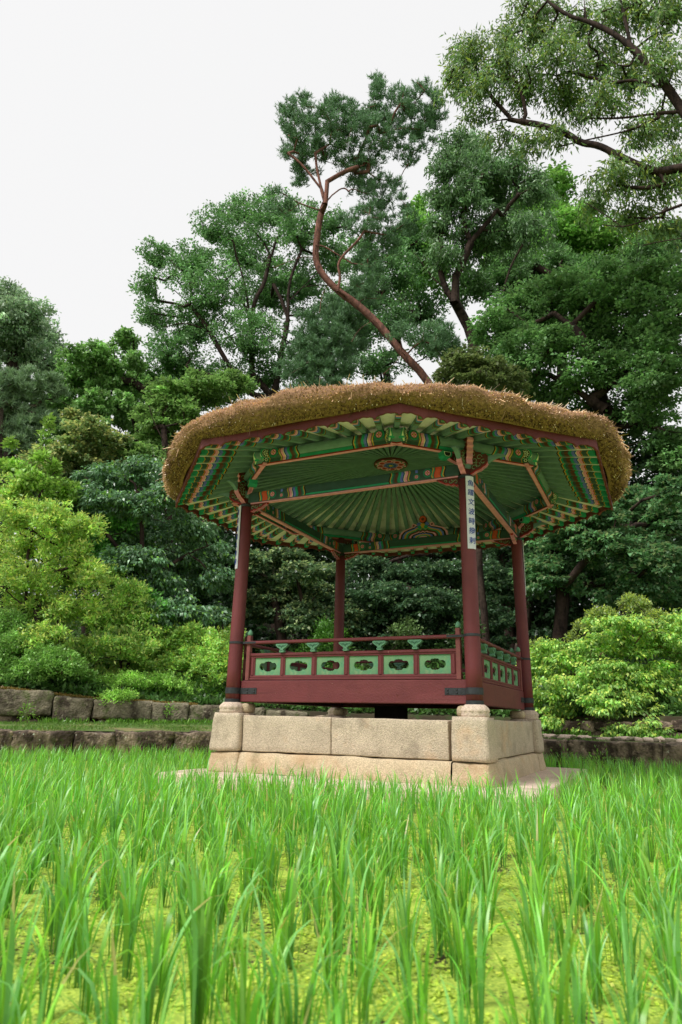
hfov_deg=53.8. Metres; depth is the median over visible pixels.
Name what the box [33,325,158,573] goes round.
broadleaf tree
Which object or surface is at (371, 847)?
rice plant
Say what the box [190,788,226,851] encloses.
rice plant
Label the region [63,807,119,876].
rice plant
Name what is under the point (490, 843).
rice plant
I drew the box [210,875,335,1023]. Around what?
rice plant
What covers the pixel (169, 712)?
wall weed
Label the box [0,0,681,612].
sky
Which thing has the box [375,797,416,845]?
rice plant
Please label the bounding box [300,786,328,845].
rice plant
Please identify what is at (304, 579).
maple tree
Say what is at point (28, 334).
broadleaf tree
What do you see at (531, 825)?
rice plant
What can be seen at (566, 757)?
wall weed
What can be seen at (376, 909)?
rice plant
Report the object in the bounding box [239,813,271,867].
rice plant
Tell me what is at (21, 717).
wall weed
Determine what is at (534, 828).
rice plant
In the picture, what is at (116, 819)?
rice plant
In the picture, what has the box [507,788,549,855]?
rice plant
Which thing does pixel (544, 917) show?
rice plant
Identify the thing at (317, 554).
maple tree
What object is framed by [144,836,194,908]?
rice plant
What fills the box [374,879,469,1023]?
rice plant
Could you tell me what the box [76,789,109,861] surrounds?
rice plant
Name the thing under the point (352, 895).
rice plant
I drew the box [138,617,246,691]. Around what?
leafy shrub
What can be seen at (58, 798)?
rice plant
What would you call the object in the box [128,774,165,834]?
rice plant
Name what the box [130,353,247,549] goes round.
broadleaf tree
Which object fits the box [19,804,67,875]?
rice plant
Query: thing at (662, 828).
rice plant
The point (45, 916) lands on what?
rice plant
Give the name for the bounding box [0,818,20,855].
rice plant
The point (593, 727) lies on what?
rubble wall
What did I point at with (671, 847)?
rice plant
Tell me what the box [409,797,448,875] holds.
rice plant
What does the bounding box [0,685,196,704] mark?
wall top moss
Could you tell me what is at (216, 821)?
rice plant
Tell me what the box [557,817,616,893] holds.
rice plant
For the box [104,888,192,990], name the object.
rice plant
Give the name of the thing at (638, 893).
rice plant
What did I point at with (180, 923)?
rice plant
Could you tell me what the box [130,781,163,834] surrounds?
rice plant
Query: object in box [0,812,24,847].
rice plant
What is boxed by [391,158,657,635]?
bright maple
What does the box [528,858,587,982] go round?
rice plant
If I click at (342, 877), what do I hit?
rice plant
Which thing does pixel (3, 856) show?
rice plant
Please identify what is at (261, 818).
rice plant
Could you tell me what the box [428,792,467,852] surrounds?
rice plant
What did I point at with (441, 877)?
rice plant
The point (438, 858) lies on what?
rice plant
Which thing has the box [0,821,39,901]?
rice plant
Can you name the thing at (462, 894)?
rice plant
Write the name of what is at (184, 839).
rice plant
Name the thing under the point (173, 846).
rice plant
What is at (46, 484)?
arching shrub
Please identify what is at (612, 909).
rice plant
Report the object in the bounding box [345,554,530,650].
maple tree
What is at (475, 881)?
rice plant
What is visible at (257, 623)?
wood
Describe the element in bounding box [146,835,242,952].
rice plant
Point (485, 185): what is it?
oak tree
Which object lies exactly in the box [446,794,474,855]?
rice plant
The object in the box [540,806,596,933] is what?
rice plant
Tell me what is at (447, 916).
rice plant
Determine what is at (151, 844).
rice plant
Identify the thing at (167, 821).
rice plant
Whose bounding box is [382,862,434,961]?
rice plant
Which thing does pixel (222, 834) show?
rice plant
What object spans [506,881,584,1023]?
rice plant
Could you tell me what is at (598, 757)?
wall weed
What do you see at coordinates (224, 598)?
dark thicket
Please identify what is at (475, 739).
stone platform
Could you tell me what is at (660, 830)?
rice plant
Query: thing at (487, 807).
rice plant
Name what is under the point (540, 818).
rice plant
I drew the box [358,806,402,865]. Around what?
rice plant
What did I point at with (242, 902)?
rice plant
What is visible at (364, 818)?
rice plant
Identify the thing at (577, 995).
rice plant
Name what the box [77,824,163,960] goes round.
rice plant
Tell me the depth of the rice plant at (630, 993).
1.30 m
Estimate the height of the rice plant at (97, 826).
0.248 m
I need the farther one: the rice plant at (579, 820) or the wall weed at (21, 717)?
the wall weed at (21, 717)
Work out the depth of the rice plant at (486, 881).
2.09 m
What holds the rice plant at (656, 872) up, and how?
on the paddy water
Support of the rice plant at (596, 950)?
on the paddy water
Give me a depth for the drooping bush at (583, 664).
10.82 m
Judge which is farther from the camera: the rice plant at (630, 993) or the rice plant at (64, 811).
the rice plant at (64, 811)
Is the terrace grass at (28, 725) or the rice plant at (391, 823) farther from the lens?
the terrace grass at (28, 725)
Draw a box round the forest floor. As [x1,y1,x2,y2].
[1,595,681,737]
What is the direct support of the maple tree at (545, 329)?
on the forest floor
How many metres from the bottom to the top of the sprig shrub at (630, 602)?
2.111 m
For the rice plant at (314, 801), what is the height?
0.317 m
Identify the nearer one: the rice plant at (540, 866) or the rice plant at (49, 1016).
the rice plant at (49, 1016)
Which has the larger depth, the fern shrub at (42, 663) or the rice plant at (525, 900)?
the fern shrub at (42, 663)
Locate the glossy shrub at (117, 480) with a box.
[39,452,235,659]
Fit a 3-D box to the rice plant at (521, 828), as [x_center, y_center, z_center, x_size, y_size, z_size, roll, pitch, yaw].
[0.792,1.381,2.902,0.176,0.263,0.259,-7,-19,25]
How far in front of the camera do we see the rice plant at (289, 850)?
2.72 m
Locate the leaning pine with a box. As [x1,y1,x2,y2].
[261,69,463,383]
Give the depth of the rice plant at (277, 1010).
0.84 m
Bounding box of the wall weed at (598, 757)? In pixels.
[579,744,617,769]
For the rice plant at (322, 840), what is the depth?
2.53 m
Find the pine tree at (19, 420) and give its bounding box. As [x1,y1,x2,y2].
[0,360,70,484]
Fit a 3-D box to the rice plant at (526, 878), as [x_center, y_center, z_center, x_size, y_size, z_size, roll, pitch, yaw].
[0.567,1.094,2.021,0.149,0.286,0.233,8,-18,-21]
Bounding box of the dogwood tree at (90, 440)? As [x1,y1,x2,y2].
[3,405,135,635]
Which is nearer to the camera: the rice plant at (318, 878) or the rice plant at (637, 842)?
the rice plant at (318, 878)
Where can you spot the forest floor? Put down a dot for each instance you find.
(366, 714)
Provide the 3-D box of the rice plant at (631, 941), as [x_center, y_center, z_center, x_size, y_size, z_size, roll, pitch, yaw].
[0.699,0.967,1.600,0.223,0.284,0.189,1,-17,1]
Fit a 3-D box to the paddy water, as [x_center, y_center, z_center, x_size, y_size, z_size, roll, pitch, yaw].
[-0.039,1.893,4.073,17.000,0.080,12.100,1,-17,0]
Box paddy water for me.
[0,761,681,1023]
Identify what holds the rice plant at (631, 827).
on the paddy water
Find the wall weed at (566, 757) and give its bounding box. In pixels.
[548,744,585,766]
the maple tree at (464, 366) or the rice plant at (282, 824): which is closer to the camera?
the rice plant at (282, 824)
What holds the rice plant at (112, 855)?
on the paddy water
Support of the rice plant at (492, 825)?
on the paddy water
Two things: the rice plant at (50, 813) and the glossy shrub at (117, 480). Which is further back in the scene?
the glossy shrub at (117, 480)
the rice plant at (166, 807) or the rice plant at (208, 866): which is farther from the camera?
the rice plant at (166, 807)
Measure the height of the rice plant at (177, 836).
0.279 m
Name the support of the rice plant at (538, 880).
on the paddy water
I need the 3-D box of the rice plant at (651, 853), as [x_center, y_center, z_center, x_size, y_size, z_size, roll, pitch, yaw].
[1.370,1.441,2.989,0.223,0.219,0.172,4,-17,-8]
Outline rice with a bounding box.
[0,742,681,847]
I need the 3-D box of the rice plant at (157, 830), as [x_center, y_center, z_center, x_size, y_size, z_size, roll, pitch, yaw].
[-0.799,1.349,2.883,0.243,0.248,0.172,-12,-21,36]
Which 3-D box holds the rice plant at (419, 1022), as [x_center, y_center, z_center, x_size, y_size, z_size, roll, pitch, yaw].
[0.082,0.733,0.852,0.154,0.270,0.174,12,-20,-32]
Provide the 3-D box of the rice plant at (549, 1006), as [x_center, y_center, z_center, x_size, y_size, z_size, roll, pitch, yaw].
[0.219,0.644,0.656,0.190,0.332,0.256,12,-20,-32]
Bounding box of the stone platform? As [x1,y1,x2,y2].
[158,702,586,810]
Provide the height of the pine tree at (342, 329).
13.953 m
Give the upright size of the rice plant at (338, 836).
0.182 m
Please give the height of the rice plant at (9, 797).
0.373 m
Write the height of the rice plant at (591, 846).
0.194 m
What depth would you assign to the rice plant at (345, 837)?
2.62 m
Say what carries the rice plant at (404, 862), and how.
on the paddy water
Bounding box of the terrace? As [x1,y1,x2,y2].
[0,722,677,743]
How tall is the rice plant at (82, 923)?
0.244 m
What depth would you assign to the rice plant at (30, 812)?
3.12 m
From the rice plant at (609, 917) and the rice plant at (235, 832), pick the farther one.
the rice plant at (235, 832)
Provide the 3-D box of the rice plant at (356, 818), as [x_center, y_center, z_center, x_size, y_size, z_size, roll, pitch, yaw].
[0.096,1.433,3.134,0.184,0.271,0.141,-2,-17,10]
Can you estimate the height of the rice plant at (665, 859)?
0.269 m
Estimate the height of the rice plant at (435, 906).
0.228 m
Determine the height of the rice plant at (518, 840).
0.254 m
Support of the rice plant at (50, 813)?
on the paddy water
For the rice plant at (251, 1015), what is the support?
on the paddy water
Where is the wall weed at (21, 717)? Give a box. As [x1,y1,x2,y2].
[7,700,39,722]
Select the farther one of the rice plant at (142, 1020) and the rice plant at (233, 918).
the rice plant at (233, 918)
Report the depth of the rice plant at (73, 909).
1.56 m
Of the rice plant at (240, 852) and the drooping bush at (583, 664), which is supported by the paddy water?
the rice plant at (240, 852)
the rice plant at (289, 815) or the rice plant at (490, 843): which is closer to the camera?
the rice plant at (490, 843)
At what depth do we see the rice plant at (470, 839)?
2.37 m
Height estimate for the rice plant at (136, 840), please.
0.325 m
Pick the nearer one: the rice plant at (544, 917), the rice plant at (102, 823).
the rice plant at (544, 917)
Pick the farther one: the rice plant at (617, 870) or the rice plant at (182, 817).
the rice plant at (182, 817)
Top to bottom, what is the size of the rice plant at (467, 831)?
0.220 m
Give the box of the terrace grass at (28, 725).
[0,720,679,740]
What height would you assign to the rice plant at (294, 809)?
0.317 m
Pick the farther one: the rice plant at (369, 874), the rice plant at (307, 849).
the rice plant at (307, 849)
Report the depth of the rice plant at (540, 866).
2.19 m
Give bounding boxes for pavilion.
[161,373,633,709]
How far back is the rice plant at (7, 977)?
1.10 m
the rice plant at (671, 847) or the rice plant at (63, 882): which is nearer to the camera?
the rice plant at (63, 882)
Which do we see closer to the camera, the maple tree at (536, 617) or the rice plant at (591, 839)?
the rice plant at (591, 839)
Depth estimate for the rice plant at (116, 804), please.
3.18 m
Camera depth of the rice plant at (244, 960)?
1.12 m
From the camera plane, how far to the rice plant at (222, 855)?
2.12 m
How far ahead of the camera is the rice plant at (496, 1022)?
0.95 m
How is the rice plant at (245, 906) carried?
on the paddy water
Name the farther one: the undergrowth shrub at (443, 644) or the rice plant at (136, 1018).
the undergrowth shrub at (443, 644)
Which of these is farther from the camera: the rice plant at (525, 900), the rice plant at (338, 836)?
the rice plant at (338, 836)
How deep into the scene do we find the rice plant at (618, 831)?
2.97 m
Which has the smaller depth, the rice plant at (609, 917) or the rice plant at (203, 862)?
the rice plant at (609, 917)
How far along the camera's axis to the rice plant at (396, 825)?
2.84 m
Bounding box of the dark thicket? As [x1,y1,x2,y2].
[29,478,268,653]
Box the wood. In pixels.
[0,403,681,635]
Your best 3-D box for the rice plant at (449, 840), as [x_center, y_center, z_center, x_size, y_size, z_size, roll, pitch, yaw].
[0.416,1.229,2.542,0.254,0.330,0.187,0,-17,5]
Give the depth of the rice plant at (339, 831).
2.98 m
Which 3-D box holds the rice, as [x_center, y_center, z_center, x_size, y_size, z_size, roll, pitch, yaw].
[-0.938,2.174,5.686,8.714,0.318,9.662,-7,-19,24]
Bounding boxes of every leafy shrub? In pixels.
[68,511,175,669]
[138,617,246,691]
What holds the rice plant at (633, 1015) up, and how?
on the paddy water
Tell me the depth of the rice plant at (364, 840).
2.51 m
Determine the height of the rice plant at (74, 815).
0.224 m
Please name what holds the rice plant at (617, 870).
on the paddy water
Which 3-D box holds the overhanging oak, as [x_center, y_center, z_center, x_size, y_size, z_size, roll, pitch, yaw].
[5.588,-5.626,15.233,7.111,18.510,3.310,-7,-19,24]
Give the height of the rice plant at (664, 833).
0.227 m
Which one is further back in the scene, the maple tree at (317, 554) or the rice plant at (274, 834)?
the maple tree at (317, 554)
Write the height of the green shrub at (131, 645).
2.647 m
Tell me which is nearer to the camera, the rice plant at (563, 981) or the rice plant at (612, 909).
the rice plant at (563, 981)
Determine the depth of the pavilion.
6.25 m
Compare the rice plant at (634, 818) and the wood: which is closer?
the rice plant at (634, 818)
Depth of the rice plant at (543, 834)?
2.75 m
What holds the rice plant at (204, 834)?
on the paddy water
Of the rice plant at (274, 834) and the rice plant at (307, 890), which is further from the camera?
the rice plant at (274, 834)
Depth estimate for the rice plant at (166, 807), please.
3.02 m
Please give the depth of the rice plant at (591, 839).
2.80 m
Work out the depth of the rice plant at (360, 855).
2.18 m
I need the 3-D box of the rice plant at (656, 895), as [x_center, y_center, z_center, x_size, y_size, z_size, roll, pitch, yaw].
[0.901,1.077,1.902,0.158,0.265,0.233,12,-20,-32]
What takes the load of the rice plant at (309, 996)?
on the paddy water
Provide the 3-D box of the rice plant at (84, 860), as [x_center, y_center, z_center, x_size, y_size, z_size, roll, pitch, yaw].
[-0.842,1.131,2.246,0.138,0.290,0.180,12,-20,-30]
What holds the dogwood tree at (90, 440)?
on the forest floor
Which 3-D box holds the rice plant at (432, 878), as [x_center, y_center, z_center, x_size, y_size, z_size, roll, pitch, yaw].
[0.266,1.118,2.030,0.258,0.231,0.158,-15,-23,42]
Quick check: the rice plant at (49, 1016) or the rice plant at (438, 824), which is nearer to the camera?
the rice plant at (49, 1016)
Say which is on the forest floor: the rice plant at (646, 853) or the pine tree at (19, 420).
the pine tree at (19, 420)
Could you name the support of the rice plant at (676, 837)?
on the paddy water
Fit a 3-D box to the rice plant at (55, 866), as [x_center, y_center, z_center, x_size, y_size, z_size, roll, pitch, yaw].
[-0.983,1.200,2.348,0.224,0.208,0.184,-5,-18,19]
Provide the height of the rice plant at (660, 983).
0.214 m
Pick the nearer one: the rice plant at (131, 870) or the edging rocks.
the rice plant at (131, 870)
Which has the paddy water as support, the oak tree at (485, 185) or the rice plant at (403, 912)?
the rice plant at (403, 912)
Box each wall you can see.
[0,689,308,732]
[0,729,681,775]
[315,716,681,736]
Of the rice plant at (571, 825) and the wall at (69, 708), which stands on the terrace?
the wall at (69, 708)
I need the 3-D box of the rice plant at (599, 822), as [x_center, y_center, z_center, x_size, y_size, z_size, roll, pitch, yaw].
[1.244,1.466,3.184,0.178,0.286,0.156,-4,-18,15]
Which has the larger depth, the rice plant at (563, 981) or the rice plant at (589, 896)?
the rice plant at (589, 896)
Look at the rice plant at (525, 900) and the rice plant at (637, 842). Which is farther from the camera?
the rice plant at (637, 842)
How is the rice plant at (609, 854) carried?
on the paddy water
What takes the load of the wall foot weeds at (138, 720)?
on the terrace
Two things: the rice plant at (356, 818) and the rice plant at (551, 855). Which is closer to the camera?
the rice plant at (551, 855)
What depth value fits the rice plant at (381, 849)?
2.59 m
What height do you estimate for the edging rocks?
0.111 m
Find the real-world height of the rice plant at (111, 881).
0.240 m
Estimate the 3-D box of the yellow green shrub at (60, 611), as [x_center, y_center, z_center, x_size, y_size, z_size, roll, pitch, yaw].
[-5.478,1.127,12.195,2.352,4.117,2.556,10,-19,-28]
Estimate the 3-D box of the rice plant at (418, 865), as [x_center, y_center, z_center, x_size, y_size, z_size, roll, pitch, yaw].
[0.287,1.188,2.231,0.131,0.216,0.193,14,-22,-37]
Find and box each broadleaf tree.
[0,275,69,606]
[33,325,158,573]
[116,366,259,594]
[126,181,357,635]
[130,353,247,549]
[310,198,467,563]
[445,217,681,638]
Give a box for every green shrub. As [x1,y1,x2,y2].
[0,472,111,651]
[59,562,174,687]
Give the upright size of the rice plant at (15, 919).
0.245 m
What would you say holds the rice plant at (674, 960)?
on the paddy water
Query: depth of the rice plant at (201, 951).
1.24 m
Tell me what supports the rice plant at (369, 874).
on the paddy water
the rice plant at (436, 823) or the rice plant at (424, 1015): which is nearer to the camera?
the rice plant at (424, 1015)
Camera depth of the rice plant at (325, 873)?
2.29 m
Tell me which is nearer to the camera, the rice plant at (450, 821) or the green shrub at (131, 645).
the rice plant at (450, 821)
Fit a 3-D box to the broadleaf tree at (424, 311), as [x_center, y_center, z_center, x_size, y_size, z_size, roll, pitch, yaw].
[2.387,-4.388,28.728,6.851,20.084,6.184,-7,-19,24]
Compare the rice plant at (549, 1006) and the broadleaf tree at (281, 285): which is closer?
the rice plant at (549, 1006)
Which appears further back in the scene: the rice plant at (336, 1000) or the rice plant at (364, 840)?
the rice plant at (364, 840)
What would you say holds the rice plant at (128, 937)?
on the paddy water
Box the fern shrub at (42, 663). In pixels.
[0,606,102,686]
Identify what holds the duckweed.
on the paddy water
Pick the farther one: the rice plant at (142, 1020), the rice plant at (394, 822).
the rice plant at (394, 822)
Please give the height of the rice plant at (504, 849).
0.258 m
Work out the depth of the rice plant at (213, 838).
2.64 m
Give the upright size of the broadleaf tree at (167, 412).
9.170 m
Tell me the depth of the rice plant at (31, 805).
3.23 m
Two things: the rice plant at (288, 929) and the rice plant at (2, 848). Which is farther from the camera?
the rice plant at (2, 848)
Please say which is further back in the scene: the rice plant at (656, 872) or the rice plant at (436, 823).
the rice plant at (436, 823)
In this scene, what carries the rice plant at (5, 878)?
on the paddy water
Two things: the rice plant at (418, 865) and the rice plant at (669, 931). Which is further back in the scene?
the rice plant at (418, 865)
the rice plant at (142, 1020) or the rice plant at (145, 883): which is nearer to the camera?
the rice plant at (142, 1020)
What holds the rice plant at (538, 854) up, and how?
on the paddy water
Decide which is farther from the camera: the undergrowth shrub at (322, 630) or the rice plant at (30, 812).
the undergrowth shrub at (322, 630)
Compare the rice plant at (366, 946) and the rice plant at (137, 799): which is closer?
the rice plant at (366, 946)
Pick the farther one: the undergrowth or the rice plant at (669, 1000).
the undergrowth
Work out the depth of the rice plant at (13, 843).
2.35 m
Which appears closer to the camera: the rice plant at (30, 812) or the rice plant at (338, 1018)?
the rice plant at (338, 1018)
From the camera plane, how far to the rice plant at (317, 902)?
1.88 m
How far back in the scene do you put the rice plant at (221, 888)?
1.96 m
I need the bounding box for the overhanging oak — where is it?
[431,0,681,253]
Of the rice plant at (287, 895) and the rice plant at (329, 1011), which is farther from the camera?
the rice plant at (287, 895)
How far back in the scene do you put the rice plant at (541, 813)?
3.12 m
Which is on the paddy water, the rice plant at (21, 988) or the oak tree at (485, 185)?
the rice plant at (21, 988)
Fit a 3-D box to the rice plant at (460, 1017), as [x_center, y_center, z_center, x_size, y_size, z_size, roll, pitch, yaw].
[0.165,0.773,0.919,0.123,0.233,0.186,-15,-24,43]
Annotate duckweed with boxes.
[5,824,681,1023]
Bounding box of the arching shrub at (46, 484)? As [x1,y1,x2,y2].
[0,412,83,615]
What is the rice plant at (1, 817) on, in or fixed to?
on the paddy water
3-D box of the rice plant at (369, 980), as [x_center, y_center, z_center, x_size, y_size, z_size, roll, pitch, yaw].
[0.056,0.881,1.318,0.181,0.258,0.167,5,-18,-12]
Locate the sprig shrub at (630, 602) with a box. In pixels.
[529,591,669,693]
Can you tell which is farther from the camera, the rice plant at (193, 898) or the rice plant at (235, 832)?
the rice plant at (235, 832)
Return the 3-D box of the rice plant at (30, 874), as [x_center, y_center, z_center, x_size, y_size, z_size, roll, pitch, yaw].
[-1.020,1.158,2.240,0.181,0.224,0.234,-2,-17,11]
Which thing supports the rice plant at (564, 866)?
on the paddy water
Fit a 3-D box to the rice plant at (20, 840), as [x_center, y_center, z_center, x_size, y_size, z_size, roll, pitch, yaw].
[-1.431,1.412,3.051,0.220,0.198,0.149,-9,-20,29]
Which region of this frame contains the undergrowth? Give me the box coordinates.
[0,607,681,716]
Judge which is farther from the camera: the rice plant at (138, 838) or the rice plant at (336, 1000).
the rice plant at (138, 838)
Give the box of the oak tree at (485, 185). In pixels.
[414,125,561,662]
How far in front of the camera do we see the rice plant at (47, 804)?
3.22 m
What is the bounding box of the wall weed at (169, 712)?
[164,701,176,717]
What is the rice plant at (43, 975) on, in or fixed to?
on the paddy water
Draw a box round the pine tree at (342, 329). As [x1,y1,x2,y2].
[271,280,383,650]
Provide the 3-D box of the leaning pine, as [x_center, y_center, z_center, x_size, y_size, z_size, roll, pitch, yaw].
[0.644,-6.282,21.673,7.028,22.439,2.832,2,-17,-1]
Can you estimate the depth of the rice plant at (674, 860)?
2.23 m
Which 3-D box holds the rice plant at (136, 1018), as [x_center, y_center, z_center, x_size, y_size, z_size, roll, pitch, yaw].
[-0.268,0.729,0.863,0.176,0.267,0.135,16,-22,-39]
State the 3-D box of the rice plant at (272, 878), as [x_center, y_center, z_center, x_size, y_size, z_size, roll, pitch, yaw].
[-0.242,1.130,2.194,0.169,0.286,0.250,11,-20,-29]
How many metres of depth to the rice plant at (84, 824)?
2.63 m
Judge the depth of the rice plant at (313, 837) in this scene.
2.63 m
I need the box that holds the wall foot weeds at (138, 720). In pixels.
[37,717,681,738]
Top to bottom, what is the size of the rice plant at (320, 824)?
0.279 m
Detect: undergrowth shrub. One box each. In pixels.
[273,610,366,669]
[356,612,434,669]
[424,615,508,679]
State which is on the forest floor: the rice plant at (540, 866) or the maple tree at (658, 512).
the maple tree at (658, 512)
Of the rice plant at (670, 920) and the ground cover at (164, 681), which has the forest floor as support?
the ground cover at (164, 681)
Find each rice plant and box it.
[0,764,39,834]
[0,796,39,841]
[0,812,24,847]
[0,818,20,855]
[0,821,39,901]
[0,821,59,918]
[0,835,30,880]
[0,847,52,948]
[0,848,27,900]
[0,870,52,980]
[0,870,68,1023]
[0,942,70,1023]
[0,950,89,1023]
[1,812,27,873]
[6,891,96,1020]
[11,827,61,894]
[12,801,42,845]
[13,820,117,955]
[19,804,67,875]
[23,780,52,836]
[25,798,38,841]
[28,785,73,859]
[31,778,78,870]
[32,831,97,918]
[32,846,92,937]
[39,789,74,825]
[41,829,99,886]
[45,789,80,831]
[45,859,111,977]
[49,775,67,843]
[52,821,111,903]
[52,875,114,988]
[53,921,170,1023]
[63,790,100,861]
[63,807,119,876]
[66,793,96,842]
[70,803,108,881]
[70,890,131,1020]
[71,796,115,853]
[73,805,147,889]
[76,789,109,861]
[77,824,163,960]
[80,786,118,843]
[80,828,149,912]
[85,814,138,897]
[87,956,222,1023]
[90,884,223,1023]
[92,843,168,982]
[94,774,141,845]
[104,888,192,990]
[106,786,131,831]
[108,834,171,914]
[108,847,174,932]
[110,790,152,875]
[112,985,186,1023]
[122,811,151,866]
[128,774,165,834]
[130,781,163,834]
[130,797,164,862]
[131,850,274,1023]
[138,773,192,849]
[139,789,195,862]
[140,804,181,888]
[143,784,169,840]
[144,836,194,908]
[145,796,179,853]
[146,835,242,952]
[147,836,223,939]
[148,847,248,962]
[158,780,202,844]
[160,799,206,874]
[162,817,194,871]
[165,832,221,903]
[173,856,268,1003]
[174,804,214,884]
[176,842,278,1019]
[181,837,250,925]
[187,829,231,879]
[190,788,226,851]
[191,779,243,864]
[192,812,263,885]
[195,800,223,855]
[195,920,296,1023]
[198,800,246,869]
[198,813,232,868]
[206,906,313,1023]
[210,796,232,844]
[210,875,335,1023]
[210,960,352,1023]
[212,901,372,1023]
[221,796,251,851]
[226,839,343,972]
[227,809,279,899]
[227,857,264,933]
[231,809,260,890]
[232,799,261,839]
[236,812,258,840]
[238,815,281,909]
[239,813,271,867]
[242,773,293,848]
[243,849,330,942]
[244,814,301,902]
[253,815,295,878]
[269,793,302,855]
[273,778,303,850]
[280,789,298,845]
[280,813,309,867]
[280,818,322,886]
[280,901,381,1023]
[284,815,335,869]
[285,857,352,936]
[286,846,336,906]
[286,982,428,1023]
[288,876,358,995]
[292,832,333,927]
[294,776,327,830]
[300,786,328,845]
[302,826,353,896]
[306,800,365,875]
[307,796,334,852]
[308,977,364,1023]
[309,798,379,954]
[312,816,341,876]
[312,844,400,978]
[326,802,344,854]
[327,822,354,856]
[330,877,395,1003]
[331,817,400,906]
[332,820,388,880]
[333,939,488,1023]
[334,881,406,1023]
[341,815,388,913]
[342,818,395,892]
[347,791,379,853]
[348,791,366,845]
[357,790,386,843]
[357,837,400,943]
[357,978,483,1023]
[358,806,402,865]
[363,808,410,875]
[365,867,433,981]
[367,844,414,926]
[373,816,424,889]
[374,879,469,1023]
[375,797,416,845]
[379,809,401,858]
[382,802,410,849]
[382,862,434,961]
[383,816,424,880]
[390,839,473,961]
[393,839,458,913]
[396,800,429,867]
[397,837,459,901]
[400,860,469,946]
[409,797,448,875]
[409,966,495,1023]
[412,822,462,923]
[414,1003,498,1023]
[415,873,522,1008]
[416,801,466,867]
[418,792,465,853]
[424,812,509,923]
[425,809,445,842]
[426,793,473,879]
[426,864,488,981]
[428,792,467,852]
[440,880,514,1023]
[445,823,503,891]
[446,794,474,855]
[446,810,517,892]
[452,938,553,1023]
[456,815,507,901]
[457,802,479,848]
[457,940,590,1023]
[459,849,508,943]
[462,804,510,872]
[464,801,502,875]
[465,785,500,835]
[466,843,508,919]
[466,869,596,1023]
[479,805,508,847]
[482,807,521,868]
[488,814,506,857]
[489,850,579,1003]
[501,789,558,855]
[504,807,563,911]
[505,806,534,874]
[505,819,572,924]
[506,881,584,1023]
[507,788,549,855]
[507,803,530,863]
[507,841,570,943]
[507,851,553,963]
[516,846,554,895]
[518,798,563,864]
[518,800,556,894]
[525,923,600,1023]
[526,800,557,829]
[526,814,565,869]
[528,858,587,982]
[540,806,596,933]
[541,823,564,878]
[544,831,600,902]
[553,795,584,856]
[554,798,596,848]
[557,805,608,913]
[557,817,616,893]
[559,807,588,870]
[559,887,625,1011]
[566,809,605,867]
[573,821,611,868]
[576,801,634,873]
[577,837,671,966]
[578,850,676,980]
[581,987,643,1023]
[582,952,681,1023]
[586,826,674,918]
[587,787,617,852]
[588,860,638,940]
[590,825,633,879]
[592,887,681,1023]
[593,957,681,1023]
[596,823,655,908]
[598,808,632,858]
[601,979,678,1023]
[606,800,645,865]
[608,915,675,1023]
[610,837,680,923]
[611,825,638,887]
[614,804,650,877]
[615,938,681,1023]
[620,788,658,849]
[622,867,681,979]
[623,812,662,891]
[625,892,681,962]
[630,843,681,941]
[631,809,669,862]
[641,806,680,870]
[641,815,681,880]
[641,888,674,971]
[647,821,681,890]
[649,811,678,862]
[650,828,681,900]
[650,829,681,900]
[651,806,681,857]
[664,822,681,855]
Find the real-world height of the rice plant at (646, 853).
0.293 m
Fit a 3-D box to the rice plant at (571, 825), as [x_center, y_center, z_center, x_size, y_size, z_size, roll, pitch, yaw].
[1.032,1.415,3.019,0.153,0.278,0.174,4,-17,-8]
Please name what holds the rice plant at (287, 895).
on the paddy water
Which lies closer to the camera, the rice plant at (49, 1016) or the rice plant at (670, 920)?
the rice plant at (49, 1016)
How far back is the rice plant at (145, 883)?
1.87 m
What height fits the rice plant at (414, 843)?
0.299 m
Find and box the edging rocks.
[542,733,681,742]
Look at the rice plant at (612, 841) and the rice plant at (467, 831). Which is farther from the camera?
the rice plant at (467, 831)
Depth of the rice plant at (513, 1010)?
1.17 m
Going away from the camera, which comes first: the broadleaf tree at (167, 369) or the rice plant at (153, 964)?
the rice plant at (153, 964)
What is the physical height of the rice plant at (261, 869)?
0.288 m
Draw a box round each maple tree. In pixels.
[175,509,509,660]
[230,546,376,652]
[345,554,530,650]
[427,343,535,672]
[464,250,681,664]
[482,398,681,653]
[508,472,681,673]
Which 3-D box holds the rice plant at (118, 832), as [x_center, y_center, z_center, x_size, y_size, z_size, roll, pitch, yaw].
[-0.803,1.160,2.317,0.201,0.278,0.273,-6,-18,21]
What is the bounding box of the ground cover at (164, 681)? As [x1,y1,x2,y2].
[93,668,224,704]
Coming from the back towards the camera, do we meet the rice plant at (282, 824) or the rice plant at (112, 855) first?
the rice plant at (282, 824)
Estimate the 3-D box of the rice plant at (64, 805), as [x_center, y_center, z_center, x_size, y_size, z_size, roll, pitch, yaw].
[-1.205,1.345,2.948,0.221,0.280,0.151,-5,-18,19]
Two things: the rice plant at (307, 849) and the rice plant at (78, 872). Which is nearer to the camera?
the rice plant at (78, 872)
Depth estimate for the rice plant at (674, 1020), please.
0.88 m
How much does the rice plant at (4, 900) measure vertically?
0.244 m
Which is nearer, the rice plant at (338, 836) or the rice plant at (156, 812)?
the rice plant at (338, 836)
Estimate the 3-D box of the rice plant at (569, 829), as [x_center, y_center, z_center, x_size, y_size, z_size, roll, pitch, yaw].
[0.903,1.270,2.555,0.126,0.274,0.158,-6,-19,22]
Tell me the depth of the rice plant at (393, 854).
2.40 m
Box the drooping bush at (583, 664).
[515,608,681,737]
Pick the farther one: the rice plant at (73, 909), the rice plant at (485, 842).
the rice plant at (485, 842)
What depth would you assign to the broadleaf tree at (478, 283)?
26.22 m
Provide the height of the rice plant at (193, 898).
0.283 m
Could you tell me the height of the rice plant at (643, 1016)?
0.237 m
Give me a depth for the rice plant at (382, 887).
1.96 m

